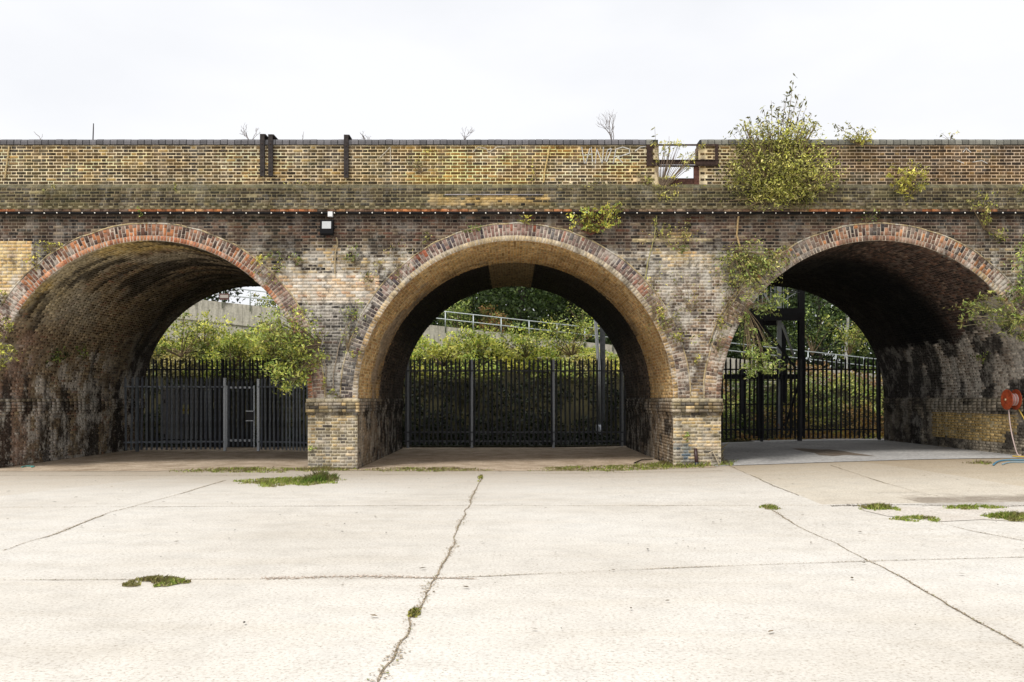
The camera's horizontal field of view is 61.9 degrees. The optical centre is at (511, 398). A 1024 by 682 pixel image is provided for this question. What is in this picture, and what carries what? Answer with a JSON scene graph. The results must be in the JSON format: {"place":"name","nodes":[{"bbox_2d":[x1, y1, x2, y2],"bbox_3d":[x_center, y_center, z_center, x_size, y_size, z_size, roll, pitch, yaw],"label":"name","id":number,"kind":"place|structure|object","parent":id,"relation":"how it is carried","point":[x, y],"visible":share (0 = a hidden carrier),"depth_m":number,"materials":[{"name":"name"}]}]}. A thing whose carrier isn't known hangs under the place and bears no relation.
{"place":"outdoors","nodes":[
{"label":"outdoors","id":0,"kind":"place"},
{"bbox_2d":[0,445,714,470],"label":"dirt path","id":1,"kind":"structure","parent":0,"point":[500,458],"depth_m":23.08,"materials":[{"name":"grey concrete"}]},
{"bbox_2d":[289,465,355,471],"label":"grass patch","id":2,"kind":"object","parent":1,"relation":"on","point":[321,468],"visible":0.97,"depth_m":19.69,"materials":[{"name":"green plant"}]},
{"bbox_2d":[345,466,494,471],"bbox_3d":[-2.168,1.616,19.779,3.818,0.076,1.277,0,0,0],"label":"grass patch","id":3,"kind":"object","parent":1,"relation":"on","point":[435,469],"visible":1,"depth_m":19.70,"materials":[{"name":"green plant"}]},
{"bbox_2d":[404,358,625,447],"bbox_3d":[0.094,0.155,28.385,7.388,3.004,0.242,0,0,0],"label":"palisade fence","id":4,"kind":"object","parent":1,"relation":"on","point":[553,370],"visible":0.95,"depth_m":28.31,"materials":[{"name":"metal"}]},
{"bbox_2d":[527,464,685,471],"bbox_3d":[2.216,1.597,19.946,3.734,0.114,1.836,0,0,0],"label":"grass patch","id":5,"kind":"object","parent":1,"relation":"on","point":[610,467],"visible":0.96,"depth_m":19.70,"materials":[{"name":"green plant"}]},
{"bbox_2d":[636,460,733,467],"bbox_3d":[4.215,1.509,20.345,2.558,0.226,1.714,0,0,0],"label":"grass patch","id":6,"kind":"object","parent":1,"relation":"on","point":[667,463],"visible":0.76,"depth_m":19.93,"materials":[{"name":"green plant"}]},
{"bbox_2d":[0,438,1023,681],"bbox_3d":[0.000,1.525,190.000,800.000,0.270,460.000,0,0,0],"label":"ground","id":7,"kind":"structure","parent":0,"point":[714,622],"depth_m":7.95,"materials":[{"name":"concrete"}]},
{"bbox_2d":[2,482,217,550],"bbox_3d":[-5.756,1.651,13.275,0.251,0.005,8.032,0,0,-2],"label":"ground crack","id":8,"kind":"object","parent":7,"relation":"on","point":[101,515],"visible":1,"depth_m":11.46,"materials":[{"name":"grey concrete"}]},
{"bbox_2d":[122,574,190,586],"bbox_3d":[-3.180,1.619,7.666,0.601,0.071,0.386,0,0,0],"label":"grass patch","id":9,"kind":"object","parent":7,"relation":"on","point":[160,580],"visible":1,"depth_m":7.64,"materials":[{"name":"green plant"}]},
{"bbox_2d":[124,376,307,451],"bbox_3d":[-8.290,0.503,26.332,7.289,2.414,1.240,0,0,9],"label":"palisade fence","id":10,"kind":"object","parent":7,"relation":"on","point":[171,441],"visible":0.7,"depth_m":26.59,"materials":[{"name":"metal"}]},
{"bbox_2d":[226,379,254,447],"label":"palisade gate","id":11,"kind":"structure","parent":10,"relation":"attached to","point":[250,415],"depth_m":26.70,"materials":[{"name":"metal"}]},
{"bbox_2d":[147,358,306,447],"bbox_3d":[-8.477,0.173,28.485,7.405,3.074,0.243,0,0,0],"label":"palisade fence","id":12,"kind":"object","parent":7,"relation":"on","point":[154,364],"visible":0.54,"depth_m":28.41,"materials":[{"name":"metal"}]},
{"bbox_2d":[169,466,316,472],"bbox_3d":[-6.136,1.606,19.657,3.341,0.097,1.514,0,0,0],"label":"grass patch","id":13,"kind":"object","parent":7,"relation":"on","point":[243,469],"visible":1,"depth_m":19.45,"materials":[{"name":"green plant"}]},
{"bbox_2d":[234,476,346,486],"bbox_3d":[-4.454,1.598,16.809,2.219,0.112,1.877,0,0,0],"label":"grass patch","id":14,"kind":"object","parent":7,"relation":"on","point":[271,482],"visible":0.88,"depth_m":16.62,"materials":[{"name":"green plant"}]},
{"bbox_2d":[297,469,339,483],"bbox_3d":[-3.942,1.534,17.106,0.839,0.240,1.488,0,0,0],"label":"grass patch","id":15,"kind":"object","parent":7,"relation":"on","point":[320,476],"visible":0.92,"depth_m":17.00,"materials":[{"name":"green plant"}]},
{"bbox_2d":[264,574,474,579],"bbox_3d":[-1.319,1.653,7.902,2.012,0.005,0.289,0,0,0],"label":"ground crack","id":16,"kind":"object","parent":7,"relation":"on","point":[375,575],"visible":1,"depth_m":7.91,"materials":[{"name":"grey concrete"}]},
{"bbox_2d":[406,605,421,617],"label":"grass patch","id":17,"kind":"object","parent":7,"relation":"on","point":[414,612],"visible":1,"depth_m":6.51,"materials":[{"name":"green plant"}]},
{"bbox_2d":[367,479,481,681],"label":"ground crack","id":18,"kind":"object","parent":7,"relation":"on","point":[409,628],"visible":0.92,"depth_m":6.85,"materials":[{"name":"grey concrete"}]},
{"bbox_2d":[102,505,851,506],"bbox_3d":[-1.475,1.634,13.078,13.440,0.040,0.341,0,0,0],"label":"ground joint","id":19,"kind":"object","parent":7,"relation":"on","point":[404,505],"visible":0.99,"depth_m":13.09,"materials":[{"name":"grey concrete"}]},
{"bbox_2d":[3,556,1016,579],"bbox_3d":[0.388,1.651,8.172,10.621,0.007,0.397,0,0,-6],"label":"ground joint","id":20,"kind":"object","parent":7,"relation":"on","point":[509,574],"visible":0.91,"depth_m":8.01,"materials":[{"name":"grey concrete"}]},
{"bbox_2d":[0,139,1023,468],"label":"brick viaduct","id":21,"kind":"object","parent":7,"relation":"on","point":[116,295],"visible":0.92,"depth_m":20.00,"materials":[{"name":"brick"}]},
{"bbox_2d":[0,314,22,369],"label":"shrub","id":22,"kind":"object","parent":21,"relation":"attached to","point":[9,326],"visible":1,"depth_m":19.65,"materials":[{"name":"green plant"}]},
{"bbox_2d":[32,240,66,251],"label":"wall weed","id":23,"kind":"object","parent":21,"relation":"attached to","point":[48,245],"depth_m":19.90,"materials":[{"name":"green plant"}]},
{"bbox_2d":[45,342,71,367],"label":"barrel weed","id":24,"kind":"object","parent":21,"relation":"attached to","point":[57,357],"visible":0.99,"depth_m":22.38,"materials":[{"name":"green plant"}]},
{"bbox_2d":[75,344,89,358],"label":"barrel weed","id":25,"kind":"object","parent":21,"relation":"attached to","point":[78,352],"visible":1,"depth_m":23.38,"materials":[{"name":"green plant"}]},
{"bbox_2d":[260,134,267,176],"bbox_3d":[-5.822,-5.684,20.154,0.130,0.984,0.492,0,0,0],"label":"steel post","id":26,"kind":"object","parent":21,"relation":"attached to","point":[263,137],"visible":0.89,"depth_m":19.93,"materials":[{"name":"black metal"}]},
{"bbox_2d":[254,261,285,284],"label":"wall weed","id":27,"kind":"object","parent":21,"relation":"attached to","point":[274,273],"depth_m":19.91,"materials":[{"name":"green plant"}]},
{"bbox_2d":[268,134,277,175],"bbox_3d":[-5.630,-5.680,20.154,0.130,0.976,0.492,0,0,0],"label":"steel post","id":28,"kind":"object","parent":21,"relation":"attached to","point":[271,137],"visible":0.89,"depth_m":19.93,"materials":[{"name":"black metal"}]},
{"bbox_2d":[236,301,329,401],"bbox_3d":[-5.204,-1.075,19.557,2.190,2.299,0.930,0,0,0],"label":"shrub","id":29,"kind":"object","parent":21,"relation":"attached to","point":[305,341],"visible":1,"depth_m":19.59,"materials":[{"name":"green plant"}]},
{"bbox_2d":[320,219,334,234],"bbox_3d":[-4.304,-3.979,19.890,0.322,0.390,0.220,0,0,0],"label":"floodlight","id":30,"kind":"object","parent":21,"relation":"attached to","point":[327,227],"visible":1,"depth_m":19.80,"materials":[{"name":"black metal"}]},
{"bbox_2d":[332,317,354,395],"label":"dry vine","id":31,"kind":"object","parent":21,"relation":"attached to","point":[337,354],"visible":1,"depth_m":19.96,"materials":[{"name":"brown plant"}]},
{"bbox_2d":[344,135,351,177],"bbox_3d":[-3.862,-5.656,20.154,0.130,1.008,0.492,0,0,0],"label":"steel post","id":32,"kind":"object","parent":21,"relation":"attached to","point":[347,138],"visible":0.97,"depth_m":19.93,"materials":[{"name":"black metal"}]},
{"bbox_2d":[340,317,359,353],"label":"wall weed","id":33,"kind":"object","parent":21,"relation":"attached to","point":[347,346],"depth_m":19.93,"materials":[{"name":"green plant"}]},
{"bbox_2d":[339,299,365,321],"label":"wall weed","id":34,"kind":"object","parent":21,"relation":"attached to","point":[355,315],"depth_m":19.90,"materials":[{"name":"green plant"}]},
{"bbox_2d":[372,243,412,283],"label":"wall weed","id":35,"kind":"object","parent":21,"relation":"attached to","point":[398,269],"depth_m":19.93,"materials":[{"name":"green plant"}]},
{"bbox_2d":[404,149,442,172],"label":"wall weed","id":36,"kind":"object","parent":21,"relation":"attached to","point":[419,170],"depth_m":19.93,"materials":[{"name":"green plant"}]},
{"bbox_2d":[0,211,1023,213],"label":"festoon cable","id":37,"kind":"object","parent":21,"relation":"attached to","point":[762,212],"visible":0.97,"depth_m":19.89,"materials":[{"name":"black plastic"}]},
{"bbox_2d":[556,179,626,188],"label":"wall weed","id":38,"kind":"object","parent":21,"relation":"attached to","point":[589,183],"depth_m":19.90,"materials":[{"name":"green plant"}]},
{"bbox_2d":[566,201,625,234],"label":"shrub","id":39,"kind":"object","parent":21,"relation":"attached to","point":[591,230],"visible":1,"depth_m":19.77,"materials":[{"name":"green plant"}]},
{"bbox_2d":[596,109,615,139],"bbox_3d":[2.245,-6.357,20.520,0.508,1.134,0.368,0,0,-24],"label":"bare sapling","id":40,"kind":"object","parent":21,"relation":"on","point":[610,134],"visible":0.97,"depth_m":20.50,"materials":[{"name":"grey plant"}]},
{"bbox_2d":[638,261,668,339],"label":"wall weed","id":41,"kind":"object","parent":21,"relation":"attached to","point":[652,304],"depth_m":19.92,"materials":[{"name":"green plant"}]},
{"bbox_2d":[646,303,680,336],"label":"wall weed","id":42,"kind":"object","parent":21,"relation":"attached to","point":[665,327],"depth_m":19.91,"materials":[{"name":"green plant"}]},
{"bbox_2d":[640,226,705,251],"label":"wall weed","id":43,"kind":"object","parent":21,"relation":"attached to","point":[670,242],"depth_m":19.93,"materials":[{"name":"green plant"}]},
{"bbox_2d":[650,127,705,200],"bbox_3d":[3.848,-5.429,19.813,1.285,1.814,0.466,0,0,8],"label":"shrub","id":44,"kind":"object","parent":21,"relation":"attached to","point":[665,183],"visible":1,"depth_m":19.89,"materials":[{"name":"green plant"}]},
{"bbox_2d":[647,144,718,184],"bbox_3d":[3.992,-5.421,20.000,1.680,1.050,0.140,0,0,0],"label":"rusty steel frame","id":45,"kind":"object","parent":21,"relation":"on","point":[694,180],"visible":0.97,"depth_m":19.96,"materials":[{"name":"metal"}]},
{"bbox_2d":[670,324,701,343],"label":"wall weed","id":46,"kind":"object","parent":21,"relation":"attached to","point":[679,339],"depth_m":19.90,"materials":[{"name":"green plant"}]},
{"bbox_2d":[653,254,733,323],"bbox_3d":[4.190,-2.606,19.893,1.957,1.771,0.228,0,0,0],"label":"wall weed","id":47,"kind":"object","parent":21,"relation":"attached to","point":[690,295],"depth_m":19.94,"materials":[{"name":"green plant"}]},
{"bbox_2d":[710,320,728,356],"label":"wall weed","id":48,"kind":"object","parent":21,"relation":"attached to","point":[721,346],"depth_m":19.91,"materials":[{"name":"green plant"}]},
{"bbox_2d":[721,274,742,333],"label":"wall weed","id":49,"kind":"object","parent":21,"relation":"attached to","point":[728,312],"depth_m":19.93,"materials":[{"name":"green plant"}]},
{"bbox_2d":[711,237,796,302],"bbox_3d":[5.647,-2.997,19.690,2.016,1.601,0.638,0,0,0],"label":"shrub","id":50,"kind":"object","parent":21,"relation":"attached to","point":[740,256],"visible":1,"depth_m":19.74,"materials":[{"name":"green plant"}]},
{"bbox_2d":[734,287,792,378],"bbox_3d":[5.838,-1.481,19.691,1.404,2.184,0.663,0,0,0],"label":"shrub","id":51,"kind":"object","parent":21,"relation":"attached to","point":[747,327],"visible":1,"depth_m":19.73,"materials":[{"name":"green plant"}]},
{"bbox_2d":[701,73,858,213],"bbox_3d":[6.116,-5.926,19.515,3.525,3.333,1.306,0,0,0],"label":"buddleia bush","id":52,"kind":"object","parent":21,"relation":"attached to","point":[776,179],"visible":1,"depth_m":19.64,"materials":[{"name":"green plant"}]},
{"bbox_2d":[832,122,875,146],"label":"shrub","id":53,"kind":"object","parent":21,"relation":"attached to","point":[858,141],"visible":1,"depth_m":19.90,"materials":[{"name":"green plant"}]},
{"bbox_2d":[886,159,930,200],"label":"shrub","id":54,"kind":"object","parent":21,"relation":"attached to","point":[907,181],"visible":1,"depth_m":19.80,"materials":[{"name":"green plant"}]},
{"bbox_2d":[944,290,1023,341],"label":"shrub","id":55,"kind":"object","parent":21,"relation":"attached to","point":[1015,314],"visible":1,"depth_m":19.60,"materials":[{"name":"green plant"}]},
{"bbox_2d":[966,190,1007,242],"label":"wall shrub","id":56,"kind":"object","parent":21,"relation":"attached to","point":[983,222],"visible":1,"depth_m":19.85,"materials":[{"name":"green plant"}]},
{"bbox_2d":[1001,389,1021,409],"bbox_3d":[12.092,0.030,20.620,0.400,0.500,0.500,0,0,0],"label":"hose reel","id":57,"kind":"object","parent":21,"relation":"attached to","point":[1010,399],"visible":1,"depth_m":20.55,"materials":[{"name":"red plastic"}]},
{"bbox_2d":[1002,234,1023,308],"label":"shrub","id":58,"kind":"object","parent":21,"relation":"attached to","point":[1018,287],"visible":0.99,"depth_m":19.78,"materials":[{"name":"green plant"}]},
{"bbox_2d":[6,441,1023,631],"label":"fallen leaves","id":59,"kind":"object","parent":7,"relation":"on","point":[480,541],"depth_m":11.62,"materials":[{"name":"brown plant"}]},
{"bbox_2d":[162,300,882,389],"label":"concrete wall","id":60,"kind":"structure","parent":7,"relation":"on","point":[242,314],"depth_m":38.00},
{"bbox_2d":[194,288,876,373],"bbox_3d":[0.000,-3.176,37.939,60.006,7.360,0.074,0,0,0],"label":"ramp railing","id":61,"kind":"object","parent":60,"relation":"on","point":[445,319],"visible":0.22,"depth_m":37.93,"materials":[{"name":"metal"}]},
{"bbox_2d":[219,293,228,299],"bbox_3d":[-12.768,-4.514,37.868,0.440,0.280,0.024,0,0,0],"label":"sign board","id":62,"kind":"object","parent":61,"relation":"attached to","point":[223,296],"visible":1,"depth_m":37.86,"materials":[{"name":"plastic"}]},
{"bbox_2d":[759,503,780,509],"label":"grass patch","id":63,"kind":"object","parent":7,"relation":"on","point":[771,506],"visible":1,"depth_m":12.66,"materials":[{"name":"green plant"}]},
{"bbox_2d":[771,509,1023,646],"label":"ground crack","id":64,"kind":"object","parent":7,"relation":"on","point":[978,621],"visible":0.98,"depth_m":7.36,"materials":[{"name":"grey concrete"}]},
{"bbox_2d":[889,514,940,521],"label":"grass patch","id":65,"kind":"object","parent":7,"relation":"on","point":[921,517],"visible":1,"depth_m":11.51,"materials":[{"name":"green plant"}]},
{"bbox_2d":[864,506,1023,521],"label":"screed patch","id":66,"kind":"object","parent":7,"relation":"on","point":[944,514],"visible":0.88,"depth_m":12.11,"materials":[{"name":"beige concrete"}]},
{"bbox_2d":[857,502,901,510],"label":"grass patch","id":67,"kind":"object","parent":66,"relation":"on","point":[877,506],"visible":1,"depth_m":12.46,"materials":[{"name":"green plant"}]},
{"bbox_2d":[945,503,1008,509],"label":"grass patch","id":68,"kind":"object","parent":66,"relation":"on","point":[969,506],"visible":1,"depth_m":12.47,"materials":[{"name":"green plant"}]},
{"bbox_2d":[980,510,1023,521],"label":"grass patch","id":69,"kind":"object","parent":66,"relation":"on","point":[1014,516],"visible":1,"depth_m":11.51,"materials":[{"name":"green plant"}]},
{"bbox_2d":[0,0,1023,372],"label":"sky","id":70,"kind":"structure","parent":0,"point":[689,71],"materials":[{"name":"white"}]},
{"bbox_2d":[143,346,883,445],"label":"embankment","id":71,"kind":"structure","parent":0,"point":[540,398],"depth_m":32.88,"materials":[{"name":"plant"}]},
{"bbox_2d":[163,389,213,443],"bbox_3d":[-11.390,0.660,30.015,1.520,2.000,0.890,0,0,0],"label":"steel cabinet","id":72,"kind":"object","parent":71,"relation":"on","point":[164,413],"visible":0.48,"depth_m":29.60,"materials":[{"name":"metal"}]},
{"bbox_2d":[153,312,226,364],"bbox_3d":[-12.631,-2.374,32.588,2.899,2.249,2.729,0,0,39],"label":"bush","id":73,"kind":"object","parent":71,"relation":"on","point":[163,347],"visible":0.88,"depth_m":32.54,"materials":[{"name":"green plant"}]},
{"bbox_2d":[171,310,235,350],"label":"bush","id":74,"kind":"object","parent":71,"relation":"on","point":[221,332],"visible":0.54,"depth_m":34.76,"materials":[{"name":"green plant"}]},
{"bbox_2d":[205,327,274,374],"bbox_3d":[-10.266,-1.717,32.139,2.527,1.901,2.400,0,0,-25],"label":"bush","id":75,"kind":"object","parent":71,"relation":"on","point":[231,349],"visible":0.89,"depth_m":31.74,"materials":[{"name":"green plant"}]},
{"bbox_2d":[243,318,298,358],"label":"bush","id":76,"kind":"object","parent":71,"relation":"on","point":[274,354],"visible":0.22,"depth_m":33.75,"materials":[{"name":"green plant"}]},
{"bbox_2d":[143,327,619,446],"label":"undergrowth","id":77,"kind":"object","parent":71,"relation":"on","point":[547,353],"visible":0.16,"depth_m":33.01,"materials":[{"name":"green plant"}]},
{"bbox_2d":[411,332,477,369],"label":"bush","id":78,"kind":"object","parent":71,"relation":"on","point":[441,353],"visible":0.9,"depth_m":31.88,"materials":[{"name":"green plant"}]},
{"bbox_2d":[442,321,509,355],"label":"bush","id":79,"kind":"object","parent":71,"relation":"on","point":[477,340],"visible":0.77,"depth_m":34.76,"materials":[{"name":"green plant"}]},
{"bbox_2d":[493,321,556,360],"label":"bush","id":80,"kind":"object","parent":71,"relation":"on","point":[518,340],"visible":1,"depth_m":33.92,"materials":[{"name":"green plant"}]},
{"bbox_2d":[534,312,599,360],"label":"bush","id":81,"kind":"object","parent":71,"relation":"on","point":[571,337],"visible":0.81,"depth_m":34.87,"materials":[{"name":"green plant"}]},
{"bbox_2d":[594,320,600,434],"bbox_3d":[3.095,-2.140,31.000,0.310,7.201,0.200,0,0,0],"label":"lamp pole","id":82,"kind":"object","parent":71,"relation":"on","point":[599,373],"visible":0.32,"depth_m":30.94,"materials":[{"name":"metal"}]},
{"bbox_2d":[600,327,604,429],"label":"steel column","id":83,"kind":"structure","parent":71,"relation":"on","point":[602,344],"depth_m":31.39,"materials":[{"name":"grey metal"}]},
{"bbox_2d":[616,355,883,441],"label":"undergrowth","id":84,"kind":"object","parent":71,"relation":"on","point":[815,405],"visible":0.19,"depth_m":32.30,"materials":[{"name":"green plant"}]},
{"bbox_2d":[723,286,804,439],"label":"steel tower","id":85,"kind":"structure","parent":71,"relation":"on","point":[797,314],"depth_m":29.60,"materials":[{"name":"black metal"}]},
{"bbox_2d":[713,439,1023,465],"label":"arch pavement","id":86,"kind":"structure","parent":0,"point":[768,452],"depth_m":22.81,"materials":[{"name":"concrete"}]},
{"bbox_2d":[721,356,880,441],"bbox_3d":[8.600,0.023,28.389,7.375,2.834,0.233,0,0,0],"label":"palisade fence","id":87,"kind":"object","parent":86,"relation":"on","point":[799,369],"visible":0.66,"depth_m":28.31,"materials":[{"name":"metal"}]},
{"bbox_2d":[793,448,871,455],"bbox_3d":[8.432,1.439,22.806,1.088,0.033,3.668,0,0,0],"label":"damp patch","id":88,"kind":"object","parent":86,"relation":"on","point":[828,452],"visible":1,"depth_m":22.72,"materials":[{"name":"grey concrete"}]},
{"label":"hillside","id":89,"kind":"structure","parent":0,"visible":0},
{"bbox_2d":[204,287,254,303],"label":"tree","id":90,"kind":"object","parent":89,"relation":"on","point":[217,299],"visible":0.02,"depth_m":47.62,"materials":[{"name":"green plant"}]},
{"bbox_2d":[246,292,276,307],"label":"bush","id":91,"kind":"object","parent":89,"relation":"on","point":[273,303],"visible":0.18,"depth_m":39.79,"materials":[{"name":"green plant"}]},
{"bbox_2d":[433,291,482,325],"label":"tree","id":92,"kind":"object","parent":89,"relation":"on","point":[442,316],"depth_m":44.75,"materials":[{"name":"green plant"}]},
{"bbox_2d":[438,297,478,329],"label":"bush","id":93,"kind":"object","parent":89,"relation":"on","point":[468,318],"visible":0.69,"depth_m":39.69,"materials":[{"name":"green plant"}]},
{"bbox_2d":[431,288,519,332],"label":"tree","id":94,"kind":"object","parent":89,"relation":"on","point":[477,311],"visible":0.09,"depth_m":49.42,"materials":[{"name":"green plant"}]},
{"bbox_2d":[474,304,514,332],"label":"bush","id":95,"kind":"object","parent":89,"relation":"on","point":[493,320],"visible":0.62,"depth_m":39.89,"materials":[{"name":"green plant"}]},
{"bbox_2d":[463,287,563,334],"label":"tree","id":96,"kind":"object","parent":89,"relation":"on","point":[517,295],"visible":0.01,"depth_m":59.22,"materials":[{"name":"green plant"}]},
{"bbox_2d":[470,286,570,337],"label":"tree","id":97,"kind":"object","parent":89,"relation":"on","point":[521,312],"visible":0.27,"depth_m":46.45,"materials":[{"name":"green plant"}]},
{"bbox_2d":[506,288,599,341],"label":"tree","id":98,"kind":"object","parent":89,"relation":"on","point":[561,302],"visible":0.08,"depth_m":49.88,"materials":[{"name":"green plant"}]},
{"bbox_2d":[518,290,610,344],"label":"tree","id":99,"kind":"object","parent":89,"relation":"on","point":[574,319],"depth_m":60.91,"materials":[{"name":"green plant"}]},
{"bbox_2d":[559,301,605,342],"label":"bush","id":100,"kind":"object","parent":89,"relation":"on","point":[583,315],"visible":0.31,"depth_m":40.97,"materials":[{"name":"green plant"}]},
{"bbox_2d":[576,308,611,344],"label":"tree","id":101,"kind":"object","parent":89,"relation":"on","point":[608,342],"visible":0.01,"depth_m":45.59,"materials":[{"name":"green plant"}]},
{"bbox_2d":[431,286,875,372],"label":"distant wood","id":102,"kind":"object","parent":89,"relation":"on","point":[856,353],"depth_m":66.39,"materials":[{"name":"green plant"}]},
{"bbox_2d":[727,286,840,362],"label":"tree","id":103,"kind":"object","parent":89,"relation":"on","point":[738,348],"visible":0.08,"depth_m":48.13,"materials":[{"name":"green plant"}]},
{"bbox_2d":[729,287,845,365],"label":"tree","id":104,"kind":"object","parent":89,"relation":"on","point":[795,327],"visible":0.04,"depth_m":60.21,"materials":[{"name":"green plant"}]},
{"bbox_2d":[786,305,837,358],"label":"tree","id":105,"kind":"object","parent":89,"relation":"on","point":[813,337],"visible":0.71,"depth_m":40.48,"materials":[{"name":"green plant"}]},
{"bbox_2d":[754,286,875,368],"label":"tree","id":106,"kind":"object","parent":89,"relation":"on","point":[821,348],"visible":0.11,"depth_m":50.66,"materials":[{"name":"green plant"}]},
{"bbox_2d":[820,300,850,368],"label":"birch tree","id":107,"kind":"object","parent":89,"relation":"on","point":[846,321],"visible":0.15,"depth_m":43.42,"materials":[{"name":"green plant"}]},
{"bbox_2d":[819,311,869,360],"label":"bush","id":108,"kind":"object","parent":89,"relation":"on","point":[852,347],"visible":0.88,"depth_m":39.56,"materials":[{"name":"green plant"}]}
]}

